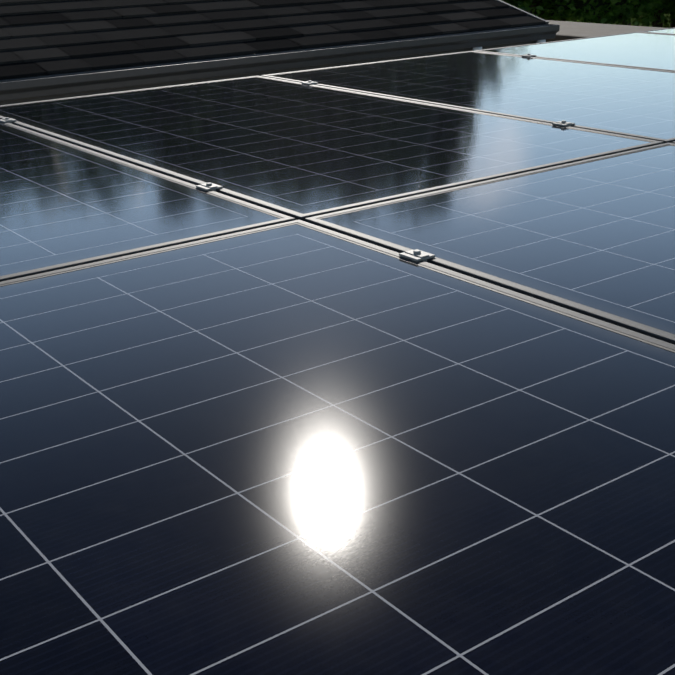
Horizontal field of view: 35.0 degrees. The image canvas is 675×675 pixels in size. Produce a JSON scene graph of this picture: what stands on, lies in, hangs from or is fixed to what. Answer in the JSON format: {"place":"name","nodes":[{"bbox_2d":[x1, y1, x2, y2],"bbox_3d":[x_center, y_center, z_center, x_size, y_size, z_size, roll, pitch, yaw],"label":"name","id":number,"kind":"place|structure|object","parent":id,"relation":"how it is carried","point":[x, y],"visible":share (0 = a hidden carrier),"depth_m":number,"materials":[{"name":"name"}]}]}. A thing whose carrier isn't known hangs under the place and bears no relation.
{"place":"outdoors","nodes":[
{"label":"outdoors","id":0,"kind":"place"},
{"bbox_2d":[0,0,544,79],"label":"shingle roof","id":1,"kind":"structure","parent":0,"point":[45,37],"depth_m":7.66,"materials":[{"name":"black"}]},
{"bbox_2d":[0,0,548,104],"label":"neighbour fascia","id":2,"kind":"structure","parent":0,"point":[33,99],"depth_m":7.39,"materials":[{"name":"black"}]},
{"bbox_2d":[0,24,559,100],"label":"gutter","id":3,"kind":"object","parent":2,"relation":"attached to","point":[24,88],"visible":1,"depth_m":7.25,"materials":[{"name":"black metal"}]},
{"bbox_2d":[501,0,553,7],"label":"tree","id":4,"kind":"object","parent":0,"point":[510,2],"visible":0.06,"depth_m":30.01,"materials":[{"name":"green plant"}]},
{"bbox_2d":[546,20,664,41],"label":"roof","id":5,"kind":"structure","parent":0,"point":[568,30],"depth_m":9.89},
{"bbox_2d":[570,14,670,27],"bbox_3d":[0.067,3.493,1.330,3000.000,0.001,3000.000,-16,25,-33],"label":"foliage","id":6,"kind":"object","parent":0,"point":[641,24],"depth_m":42.01,"materials":[{"name":"green plant"}]},
{"bbox_2d":[512,0,563,19],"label":"tree","id":7,"kind":"object","parent":6,"relation":"on","point":[559,17],"visible":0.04,"depth_m":36.07,"materials":[{"name":"green plant"}]},
{"bbox_2d":[505,0,583,20],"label":"tree","id":8,"kind":"object","parent":6,"relation":"on","point":[536,5],"visible":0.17,"depth_m":34.37,"materials":[{"name":"green plant"}]},
{"bbox_2d":[522,0,572,21],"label":"tree","id":9,"kind":"object","parent":6,"relation":"on","point":[554,8],"visible":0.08,"depth_m":36.24,"materials":[{"name":"green plant"}]},
{"bbox_2d":[539,4,650,24],"bbox_3d":[9.414,-12.953,37.134,6.524,5.970,6.470,-16,25,-33],"label":"tree","id":10,"kind":"object","parent":6,"relation":"on","point":[613,21],"visible":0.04,"depth_m":36.35,"materials":[{"name":"green plant"}]},
{"bbox_2d":[516,0,674,26],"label":"tree","id":11,"kind":"object","parent":6,"relation":"on","point":[600,11],"visible":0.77,"depth_m":28.74,"materials":[{"name":"green plant"}]},
{"bbox_2d":[616,0,674,27],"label":"tree","id":12,"kind":"object","parent":6,"relation":"on","point":[671,24],"visible":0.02,"depth_m":36.79,"materials":[{"name":"green plant"}]},
{"bbox_2d":[626,0,674,27],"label":"tree","id":13,"kind":"object","parent":6,"relation":"on","point":[658,23],"visible":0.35,"depth_m":33.20,"materials":[{"name":"green plant"}]},
{"bbox_2d":[641,0,674,26],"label":"tree","id":14,"kind":"object","parent":6,"relation":"on","point":[670,9],"visible":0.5,"depth_m":30.00,"materials":[{"name":"green plant"}]},
{"bbox_3d":[0.963,-0.400,2.464,6.060,0.097,2.707,-16,25,-33],"label":"rail feet","id":15,"kind":"object","parent":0,"visible":0},
{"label":"mounting rails","id":16,"kind":"object","parent":15,"relation":"attached to","visible":0},
{"bbox_2d":[0,117,16,123],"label":"clamp","id":17,"kind":"object","parent":16,"relation":"on","point":[8,120],"visible":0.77,"depth_m":2.71,"materials":[{"name":"metal"}]},
{"bbox_2d":[0,122,294,281],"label":"solar panel","id":18,"kind":"object","parent":16,"relation":"on","point":[63,204],"visible":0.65,"depth_m":1.82,"materials":[{"name":"blue glass"}]},
{"bbox_2d":[196,183,222,191],"bbox_3d":[-0.233,-0.241,1.964,0.034,0.086,0.040,-16,25,-33],"label":"clamp","id":19,"kind":"object","parent":16,"relation":"on","point":[209,186],"visible":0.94,"depth_m":1.94,"materials":[{"name":"metal"}]},
{"bbox_2d":[302,80,317,84],"bbox_3d":[-0.083,-0.737,3.249,0.034,0.086,0.040,-16,25,-33],"label":"clamp","id":20,"kind":"object","parent":16,"relation":"on","point":[309,82],"visible":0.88,"depth_m":3.23,"materials":[{"name":"metal"}]},
{"bbox_2d":[0,76,663,220],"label":"solar panel","id":21,"kind":"object","parent":16,"relation":"on","point":[298,151],"visible":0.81,"depth_m":2.37,"materials":[{"name":"black glass"}]},
{"bbox_2d":[0,220,674,674],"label":"solar panel","id":22,"kind":"object","parent":16,"relation":"on","point":[296,448],"visible":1,"depth_m":0.92,"materials":[{"name":"blue glass"}]},
{"bbox_2d":[399,249,434,261],"bbox_3d":[0.113,-0.083,1.524,0.034,0.086,0.040,-16,25,-33],"label":"clamp","id":23,"kind":"object","parent":16,"relation":"on","point":[416,255],"visible":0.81,"depth_m":1.50,"materials":[{"name":"metal"}]},
{"bbox_2d":[260,51,674,142],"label":"solar panel","id":24,"kind":"object","parent":16,"relation":"on","point":[630,101],"visible":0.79,"depth_m":3.08,"materials":[{"name":"blue glass"}]},
{"bbox_2d":[305,143,674,344],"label":"solar panel","id":25,"kind":"object","parent":16,"relation":"on","point":[594,237],"visible":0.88,"depth_m":1.63,"materials":[{"name":"blue glass"}]},
{"bbox_2d":[522,53,536,56],"bbox_3d":[0.673,-0.956,3.766,0.034,0.086,0.040,-16,25,-33],"label":"clamp","id":26,"kind":"object","parent":16,"relation":"on","point":[528,55],"visible":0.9,"depth_m":3.74,"materials":[{"name":"metal"}]},
{"bbox_2d":[552,120,574,125],"bbox_3d":[0.523,-0.460,2.480,0.034,0.086,0.040,-16,25,-33],"label":"clamp","id":27,"kind":"object","parent":16,"relation":"on","point":[562,123],"visible":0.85,"depth_m":2.46,"materials":[{"name":"metal"}]},
{"bbox_2d":[475,32,674,70],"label":"solar panel","id":28,"kind":"object","parent":16,"relation":"on","point":[655,51],"visible":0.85,"depth_m":3.90,"materials":[{"name":"blue glass"}]},
{"bbox_2d":[639,27,674,33],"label":"solar panel","id":29,"kind":"object","parent":16,"relation":"on","point":[667,31],"visible":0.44,"depth_m":4.49,"materials":[{"name":"blue glass"}]}
]}

